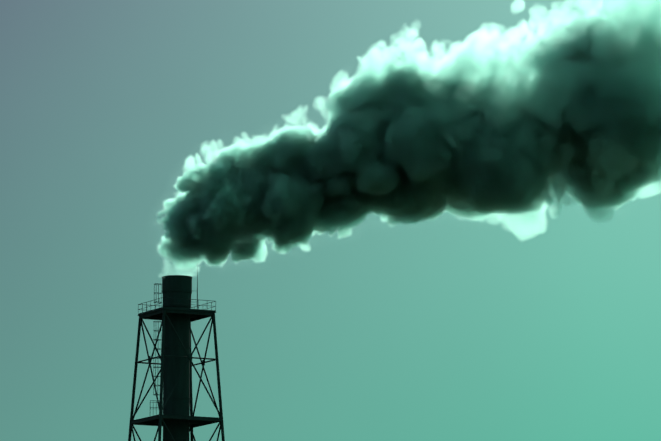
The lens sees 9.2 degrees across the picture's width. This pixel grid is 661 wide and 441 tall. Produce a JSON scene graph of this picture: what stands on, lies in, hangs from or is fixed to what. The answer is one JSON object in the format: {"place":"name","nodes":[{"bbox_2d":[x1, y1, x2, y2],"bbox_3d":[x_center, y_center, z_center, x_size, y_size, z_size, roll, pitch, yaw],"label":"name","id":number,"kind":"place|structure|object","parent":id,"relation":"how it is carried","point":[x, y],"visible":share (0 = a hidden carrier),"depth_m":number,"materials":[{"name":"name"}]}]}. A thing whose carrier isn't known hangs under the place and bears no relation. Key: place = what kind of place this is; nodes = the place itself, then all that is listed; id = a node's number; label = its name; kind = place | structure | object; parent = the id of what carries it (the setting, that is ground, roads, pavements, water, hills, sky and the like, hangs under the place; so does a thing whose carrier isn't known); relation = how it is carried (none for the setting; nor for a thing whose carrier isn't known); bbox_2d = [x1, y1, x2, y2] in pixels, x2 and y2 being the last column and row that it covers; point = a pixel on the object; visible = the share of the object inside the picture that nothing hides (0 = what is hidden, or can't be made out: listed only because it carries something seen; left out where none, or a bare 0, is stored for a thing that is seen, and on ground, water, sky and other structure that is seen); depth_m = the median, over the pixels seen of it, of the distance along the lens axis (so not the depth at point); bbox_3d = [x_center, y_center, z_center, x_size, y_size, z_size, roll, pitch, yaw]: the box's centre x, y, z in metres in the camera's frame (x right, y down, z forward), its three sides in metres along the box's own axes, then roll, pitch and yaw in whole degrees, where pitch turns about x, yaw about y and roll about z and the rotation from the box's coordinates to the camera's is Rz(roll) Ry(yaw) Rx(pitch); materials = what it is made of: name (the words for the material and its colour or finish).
{"place":"outdoors","nodes":[
{"label":"outdoors","id":0,"kind":"place"},
{"bbox_2d":[128,263,224,440],"bbox_3d":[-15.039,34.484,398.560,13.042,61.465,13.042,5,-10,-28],"label":"lattice tower","id":1,"kind":"structure","parent":0,"point":[160,314],"depth_m":400.65,"materials":[{"name":"metal"}]},
{"bbox_2d":[150,283,162,413],"bbox_3d":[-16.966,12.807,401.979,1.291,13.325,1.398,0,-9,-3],"label":"access ladder","id":2,"kind":"object","parent":1,"relation":"on","point":[158,284],"visible":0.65,"depth_m":402.10,"materials":[{"name":"metal"}]},
{"bbox_2d":[0,0,660,440],"label":"sky","id":3,"kind":"structure","parent":0,"point":[400,220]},
{"label":"ground","id":4,"kind":"structure","parent":0,"visible":0},
{"bbox_2d":[162,275,191,440],"bbox_3d":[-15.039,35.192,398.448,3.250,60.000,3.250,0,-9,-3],"label":"chimney stack","id":5,"kind":"object","parent":4,"relation":"on","point":[174,287],"visible":0.83,"depth_m":400.87,"materials":[{"name":"paint"}]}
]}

